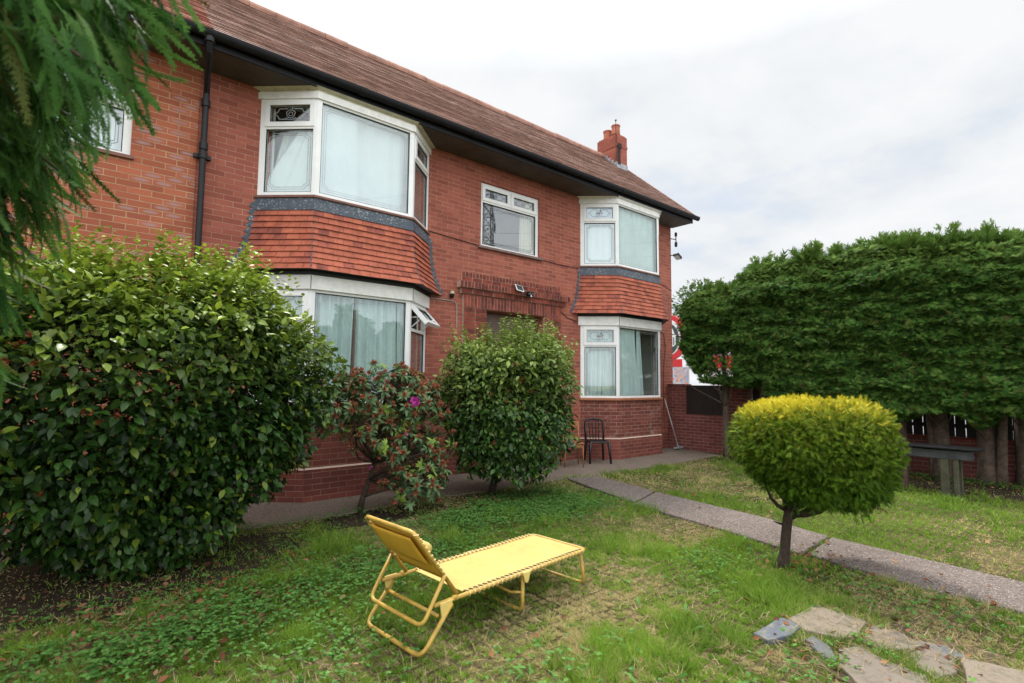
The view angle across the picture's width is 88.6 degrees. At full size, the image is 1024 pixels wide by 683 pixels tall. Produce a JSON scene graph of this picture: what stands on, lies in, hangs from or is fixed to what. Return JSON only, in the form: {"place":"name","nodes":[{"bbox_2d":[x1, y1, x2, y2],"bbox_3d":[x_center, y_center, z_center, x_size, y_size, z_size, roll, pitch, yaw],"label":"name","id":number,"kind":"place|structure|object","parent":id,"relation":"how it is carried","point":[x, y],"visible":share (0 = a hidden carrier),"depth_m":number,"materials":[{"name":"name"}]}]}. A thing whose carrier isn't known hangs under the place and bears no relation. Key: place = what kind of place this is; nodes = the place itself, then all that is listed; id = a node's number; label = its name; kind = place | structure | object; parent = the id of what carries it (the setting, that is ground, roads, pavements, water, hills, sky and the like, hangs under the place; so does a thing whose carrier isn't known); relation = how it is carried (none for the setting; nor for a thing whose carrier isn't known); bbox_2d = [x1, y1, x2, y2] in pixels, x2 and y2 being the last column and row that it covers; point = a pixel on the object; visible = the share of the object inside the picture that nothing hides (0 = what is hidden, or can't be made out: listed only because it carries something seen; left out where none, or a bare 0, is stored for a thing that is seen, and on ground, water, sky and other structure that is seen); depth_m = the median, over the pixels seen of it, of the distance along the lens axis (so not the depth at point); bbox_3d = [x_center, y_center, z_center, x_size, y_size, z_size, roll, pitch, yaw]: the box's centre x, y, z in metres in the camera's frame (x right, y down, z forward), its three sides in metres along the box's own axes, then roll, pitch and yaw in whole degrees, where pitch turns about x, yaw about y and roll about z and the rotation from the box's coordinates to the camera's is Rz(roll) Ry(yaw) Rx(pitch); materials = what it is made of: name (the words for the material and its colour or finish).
{"place":"outdoors","nodes":[
{"label":"outdoors","id":0,"kind":"place"},
{"bbox_2d":[0,530,315,630],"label":"soil","id":1,"kind":"structure","parent":0,"point":[15,585],"depth_m":4.15,"materials":[{"name":"brown soil"}]},
{"bbox_2d":[0,219,350,583],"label":"camellia bush","id":2,"kind":"object","parent":1,"relation":"on","point":[91,512],"visible":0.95,"depth_m":4.06,"materials":[{"name":"green plant"}]},
{"bbox_2d":[0,447,717,563],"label":"path","id":3,"kind":"structure","parent":0,"point":[274,512],"depth_m":7.77,"materials":[{"name":"concrete"}]},
{"bbox_2d":[560,421,584,467],"bbox_3d":[1.161,1.982,10.191,0.400,0.853,0.443,1,-4,-6],"label":"wooden chair","id":4,"kind":"object","parent":3,"relation":"on","point":[580,445],"visible":0.47,"depth_m":10.01,"materials":[{"name":"orange wood"}]},
{"bbox_2d":[584,418,611,463],"bbox_3d":[1.732,2.013,10.694,0.472,0.883,0.556,1,-4,-6],"label":"plastic chair","id":5,"kind":"object","parent":3,"relation":"on","point":[598,440],"visible":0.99,"depth_m":10.85,"materials":[{"name":"black plastic"}]},
{"bbox_2d":[664,399,683,449],"bbox_3d":[3.972,2.035,12.960,0.340,1.224,0.378,4,-6,-40],"label":"broom","id":6,"kind":"object","parent":3,"relation":"on","point":[678,447],"visible":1,"depth_m":12.86,"materials":[{"name":"metal"}]},
{"bbox_2d":[305,504,448,531],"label":"soil","id":7,"kind":"structure","parent":0,"point":[358,516],"depth_m":6.27,"materials":[{"name":"brown soil"}]},
{"bbox_2d":[304,359,456,512],"bbox_3d":[-1.591,1.176,6.441,1.917,1.920,1.133,4,-6,-40],"label":"rhododendron bush","id":8,"kind":"object","parent":7,"relation":"on","point":[404,416],"visible":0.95,"depth_m":6.39,"materials":[{"name":"green plant"}]},
{"bbox_2d":[0,451,1023,682],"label":"ground","id":9,"kind":"structure","parent":0,"point":[702,654],"depth_m":3.90,"materials":[{"name":"green plant"}]},
{"bbox_2d":[0,0,211,409],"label":"conifer tree","id":10,"kind":"object","parent":9,"relation":"on","point":[48,51],"visible":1,"depth_m":1.58,"materials":[{"name":"green plant"}]},
{"bbox_2d":[1,0,215,530],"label":"brick house","id":11,"kind":"structure","parent":9,"relation":"on","point":[146,177],"depth_m":6.46,"materials":[{"name":"brick"}]},
{"bbox_2d":[57,76,133,154],"bbox_3d":[-5.119,-2.771,6.148,1.085,1.005,0.191,4,-6,-40],"label":"window","id":12,"kind":"structure","parent":11,"relation":"in","point":[120,140],"depth_m":6.39,"materials":[{"name":"white plastic"}]},
{"bbox_2d":[182,0,699,502],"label":"brick house","id":13,"kind":"structure","parent":9,"relation":"on","point":[378,208],"depth_m":8.80,"materials":[{"name":"brick"}]},
{"bbox_2d":[248,289,310,403],"bbox_3d":[-3.147,0.060,7.133,0.814,1.572,0.116,0,-4,3],"label":"window","id":14,"kind":"structure","parent":13,"relation":"in","point":[296,293],"depth_m":7.13,"materials":[{"name":"white plastic"}]},
{"bbox_2d":[257,99,317,194],"bbox_3d":[-3.160,-2.714,7.391,0.896,1.402,0.203,0,-4,3],"label":"window","id":15,"kind":"structure","parent":13,"relation":"in","point":[293,173],"depth_m":7.35,"materials":[{"name":"white plastic"}]},
{"bbox_2d":[309,289,409,403],"bbox_3d":[-2.213,0.106,7.623,1.520,1.572,0.170,4,-6,-40],"label":"window","id":16,"kind":"structure","parent":13,"relation":"in","point":[363,329],"depth_m":7.68,"materials":[{"name":"white glass"}]},
{"bbox_2d":[315,99,413,216],"bbox_3d":[-2.193,-2.670,7.844,1.520,1.402,0.186,4,-6,-40],"label":"window","id":17,"kind":"structure","parent":13,"relation":"in","point":[359,162],"depth_m":7.90,"materials":[{"name":"white glass"}]},
{"bbox_2d":[412,133,428,230],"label":"window","id":18,"kind":"structure","parent":13,"relation":"in","point":[422,168],"depth_m":8.77,"materials":[{"name":"white plastic"}]},
{"bbox_2d":[408,301,439,385],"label":"window","id":19,"kind":"structure","parent":13,"relation":"in","point":[421,312],"depth_m":8.58,"materials":[{"name":"white plastic"}]},
{"bbox_2d":[450,291,454,297],"bbox_3d":[-1.054,-0.826,9.199,0.088,0.130,0.103,4,-6,-40],"label":"wall lamp","id":20,"kind":"object","parent":13,"relation":"attached to","point":[452,293],"visible":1,"depth_m":9.16,"materials":[{"name":"black plastic"}]},
{"bbox_2d":[481,182,537,256],"bbox_3d":[-0.072,-2.343,10.327,1.485,1.229,0.146,4,-6,-40],"label":"window","id":21,"kind":"structure","parent":13,"relation":"in","point":[528,209],"depth_m":10.57,"materials":[{"name":"white plastic"}]},
{"bbox_2d":[515,284,533,296],"bbox_3d":[0.189,-0.975,10.142,0.435,0.230,0.273,4,-6,-40],"label":"solar light","id":22,"kind":"object","parent":13,"relation":"attached to","point":[520,288],"visible":1,"depth_m":10.07,"materials":[{"name":"black plastic"}]},
{"bbox_2d":[580,204,617,265],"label":"window","id":23,"kind":"structure","parent":13,"relation":"in","point":[601,220],"depth_m":11.53,"materials":[{"name":"white plastic"}]},
{"bbox_2d":[580,325,618,397],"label":"window","id":24,"kind":"structure","parent":13,"relation":"in","point":[597,343],"depth_m":11.34,"materials":[{"name":"white plastic"}]},
{"bbox_2d":[613,326,659,397],"bbox_3d":[2.822,0.472,11.779,1.550,1.572,0.117,4,-6,-40],"label":"window","id":25,"kind":"structure","parent":13,"relation":"in","point":[630,362],"depth_m":11.68,"materials":[{"name":"white glass"}]},
{"bbox_2d":[617,204,658,274],"bbox_3d":[2.855,-2.303,12.007,1.520,1.402,0.126,4,-6,-40],"label":"window","id":26,"kind":"structure","parent":13,"relation":"in","point":[638,246],"depth_m":12.05,"materials":[{"name":"white glass"}]},
{"bbox_2d":[652,332,660,396],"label":"window","id":27,"kind":"structure","parent":13,"relation":"in","point":[654,338],"depth_m":12.90,"materials":[{"name":"white plastic"}]},
{"bbox_2d":[670,232,676,246],"bbox_3d":[4.237,-2.672,13.767,0.199,0.390,0.070,0,-4,5],"label":"security camera","id":28,"kind":"object","parent":13,"relation":"attached to","point":[675,234],"visible":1,"depth_m":13.75,"materials":[{"name":"black paint"}]},
{"bbox_2d":[670,253,681,259],"bbox_3d":[4.296,-2.227,13.730,0.261,0.150,0.207,4,-6,-40],"label":"floodlight","id":29,"kind":"object","parent":13,"relation":"attached to","point":[677,256],"visible":1,"depth_m":13.70,"materials":[{"name":"black paint"}]},
{"bbox_2d":[365,515,584,656],"bbox_3d":[-0.192,1.555,3.856,0.647,0.752,1.706,-4,-6,44],"label":"sun lounger","id":30,"kind":"object","parent":9,"relation":"on","point":[475,568],"visible":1,"depth_m":3.62,"materials":[{"name":"yellow fabric"}]},
{"bbox_2d":[428,311,583,495],"bbox_3d":[-0.051,0.921,7.684,2.371,2.690,2.240,4,-6,-40],"label":"camellia bush","id":31,"kind":"object","parent":9,"relation":"on","point":[489,406],"visible":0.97,"depth_m":7.09,"materials":[{"name":"green plant"}]},
{"bbox_2d":[0,461,1021,682],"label":"fallen leaves","id":32,"kind":"object","parent":9,"relation":"on","point":[222,654],"visible":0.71,"depth_m":3.56,"materials":[{"name":"brown plant"}]},
{"bbox_2d":[0,455,1023,682],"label":"ground cover","id":33,"kind":"object","parent":9,"relation":"on","point":[173,620],"visible":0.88,"depth_m":3.59,"materials":[{"name":"green plant"}]},
{"bbox_2d":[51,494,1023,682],"bbox_3d":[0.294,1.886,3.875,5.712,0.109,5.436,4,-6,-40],"label":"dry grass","id":34,"kind":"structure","parent":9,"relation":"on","point":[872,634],"depth_m":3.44,"materials":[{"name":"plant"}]},
{"bbox_2d":[672,278,733,355],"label":"broadleaf tree","id":35,"kind":"object","parent":9,"relation":"on","point":[689,293],"visible":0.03,"depth_m":38.84,"materials":[{"name":"green plant"}]},
{"bbox_2d":[753,618,799,644],"bbox_3d":[1.741,1.911,3.417,0.407,0.073,0.170,4,-6,-40],"label":"paving stone","id":36,"kind":"object","parent":9,"relation":"on","point":[769,635],"visible":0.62,"depth_m":3.38,"materials":[{"name":"grey stone"}]},
{"bbox_2d":[724,393,912,569],"bbox_3d":[2.749,1.260,4.757,1.476,1.596,1.464,4,-6,-40],"label":"golden cypress","id":37,"kind":"object","parent":9,"relation":"on","point":[817,456],"visible":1,"depth_m":4.37,"materials":[{"name":"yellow plant"}]},
{"bbox_2d":[789,606,865,641],"bbox_3d":[2.120,1.919,3.514,0.480,0.079,0.385,4,-6,-40],"label":"paving stone","id":38,"kind":"object","parent":9,"relation":"on","point":[814,614],"visible":0.56,"depth_m":3.51,"materials":[{"name":"beige stone"}]},
{"bbox_2d":[668,384,1015,482],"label":"garden wall","id":39,"kind":"structure","parent":9,"relation":"on","point":[696,416],"depth_m":12.53,"materials":[{"name":"brick"}]},
{"bbox_2d":[752,387,1014,439],"bbox_3d":[8.215,1.246,9.384,7.516,0.944,0.148,-4,-6,44],"label":"board fence","id":40,"kind":"object","parent":39,"relation":"on","point":[959,427],"visible":0.05,"depth_m":9.48,"materials":[{"name":"wood"}]},
{"bbox_2d":[707,354,1013,438],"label":"shop building","id":41,"kind":"structure","parent":9,"relation":"on","point":[829,375],"depth_m":23.56,"materials":[{"name":"red"}]},
{"bbox_2d":[708,457,1023,500],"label":"soil","id":42,"kind":"structure","parent":9,"relation":"on","point":[935,485],"depth_m":8.40,"materials":[{"name":"brown soil"}]},
{"bbox_2d":[675,278,751,457],"bbox_3d":[4.649,0.539,11.761,1.345,4.160,1.639,4,-6,-40],"label":"cypress tree","id":43,"kind":"object","parent":42,"relation":"on","point":[701,329],"visible":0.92,"depth_m":11.59,"materials":[{"name":"green plant"}]},
{"bbox_2d":[727,251,778,399],"bbox_3d":[5.319,0.328,11.034,1.475,4.478,1.022,4,-6,-40],"label":"cypress tree","id":44,"kind":"object","parent":42,"relation":"on","point":[749,339],"visible":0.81,"depth_m":10.81,"materials":[{"name":"green plant"}]},
{"bbox_2d":[758,238,824,402],"bbox_3d":[5.824,0.226,10.542,1.519,4.613,1.304,4,-6,-40],"label":"cypress tree","id":45,"kind":"object","parent":42,"relation":"on","point":[789,313],"visible":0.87,"depth_m":10.25,"materials":[{"name":"green plant"}]},
{"bbox_2d":[800,236,865,408],"bbox_3d":[6.356,0.255,9.982,1.624,4.479,1.160,4,-6,-40],"label":"cypress tree","id":46,"kind":"object","parent":42,"relation":"on","point":[829,329],"visible":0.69,"depth_m":9.76,"materials":[{"name":"green plant"}]},
{"bbox_2d":[841,229,922,476],"bbox_3d":[6.762,0.193,9.488,1.614,4.534,1.055,4,-6,-40],"label":"cypress tree","id":47,"kind":"object","parent":42,"relation":"on","point":[869,325],"visible":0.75,"depth_m":9.21,"materials":[{"name":"green plant"}]},
{"bbox_2d":[879,228,953,480],"bbox_3d":[7.138,0.227,9.157,1.672,4.422,0.842,4,-6,-40],"label":"cypress tree","id":48,"kind":"object","parent":42,"relation":"on","point":[913,378],"visible":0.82,"depth_m":8.84,"materials":[{"name":"green plant"}]},
{"bbox_2d":[917,220,1009,486],"bbox_3d":[7.594,0.196,8.775,1.662,4.434,1.012,4,-6,-40],"label":"cypress tree","id":49,"kind":"object","parent":42,"relation":"on","point":[953,392],"visible":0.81,"depth_m":8.52,"materials":[{"name":"green plant"}]},
{"bbox_2d":[899,441,984,498],"bbox_3d":[6.344,1.952,8.019,0.460,0.742,1.353,4,-6,-40],"label":"garden table","id":50,"kind":"object","parent":9,"relation":"on","point":[944,454],"visible":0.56,"depth_m":7.74,"materials":[{"name":"wood"}]},
{"bbox_2d":[956,218,1023,486],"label":"cypress tree","id":51,"kind":"object","parent":9,"relation":"on","point":[999,259],"visible":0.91,"depth_m":8.05,"materials":[{"name":"green plant"}]},
{"bbox_2d":[961,657,1023,682],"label":"paving stone","id":52,"kind":"object","parent":9,"relation":"on","point":[1010,675],"visible":0.81,"depth_m":2.91,"materials":[{"name":"beige stone"}]},
{"bbox_2d":[1011,243,1023,395],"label":"cypress tree","id":53,"kind":"object","parent":9,"relation":"on","point":[1020,318],"visible":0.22,"depth_m":7.87,"materials":[{"name":"green plant"}]},
{"bbox_2d":[567,476,653,502],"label":"garden path","id":54,"kind":"structure","parent":0,"point":[632,492],"depth_m":7.99,"materials":[{"name":"concrete"}]},
{"bbox_2d":[250,0,1023,384],"label":"sky","id":55,"kind":"structure","parent":0,"point":[777,124],"materials":[{"name":"white"}]},
{"bbox_2d":[636,492,827,555],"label":"garden path","id":56,"kind":"structure","parent":0,"point":[764,530],"depth_m":6.10,"materials":[{"name":"concrete"}]},
{"bbox_2d":[788,606,1018,682],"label":"soil","id":57,"kind":"structure","parent":0,"point":[903,629],"depth_m":3.21,"materials":[{"name":"brown soil"}]},
{"bbox_2d":[805,636,836,661],"bbox_3d":[1.893,1.897,3.191,0.112,0.069,0.307,0,-4,1],"label":"paving stone","id":58,"kind":"object","parent":57,"relation":"on","point":[818,645],"visible":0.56,"depth_m":3.20,"materials":[{"name":"grey stone"}]},
{"bbox_2d":[838,646,928,682],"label":"paving stone","id":59,"kind":"object","parent":57,"relation":"on","point":[873,671],"visible":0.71,"depth_m":2.93,"materials":[{"name":"beige stone"}]},
{"bbox_2d":[861,626,922,652],"bbox_3d":[2.383,1.909,3.293,0.351,0.069,0.290,4,-6,-40],"label":"paving stone","id":60,"kind":"object","parent":57,"relation":"on","point":[894,634],"visible":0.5,"depth_m":3.29,"materials":[{"name":"beige stone"}]},
{"bbox_2d":[911,648,957,679],"bbox_3d":[2.442,1.889,3.037,0.350,0.071,0.230,3,-5,-25],"label":"paving stone","id":61,"kind":"object","parent":57,"relation":"on","point":[930,660],"visible":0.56,"depth_m":3.03,"materials":[{"name":"beige stone"}]},
{"bbox_2d":[917,641,965,658],"bbox_3d":[2.610,1.906,3.211,0.134,0.067,0.270,2,-5,-18],"label":"paving stone","id":62,"kind":"object","parent":57,"relation":"on","point":[944,649],"visible":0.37,"depth_m":3.18,"materials":[{"name":"grey stone"}]},
{"bbox_2d":[807,538,1023,614],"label":"garden path","id":63,"kind":"structure","parent":0,"point":[1004,592],"depth_m":4.48,"materials":[{"name":"concrete"}]},
{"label":"street","id":64,"kind":"structure","parent":0,"visible":0},
{"bbox_2d":[672,315,681,366],"bbox_3d":[6.903,1.151,23.027,0.221,4.640,1.760,4,-6,-40],"label":"shop sign","id":65,"kind":"object","parent":64,"relation":"on","point":[676,352],"visible":0.27,"depth_m":22.76,"materials":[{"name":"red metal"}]},
{"bbox_2d":[673,367,688,383],"bbox_3d":[7.013,2.220,21.791,0.072,2.320,0.780,4,-6,-40],"label":"poster board","id":66,"kind":"object","parent":64,"relation":"on","point":[680,375],"visible":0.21,"depth_m":21.79,"materials":[{"name":"paper"}]}
]}

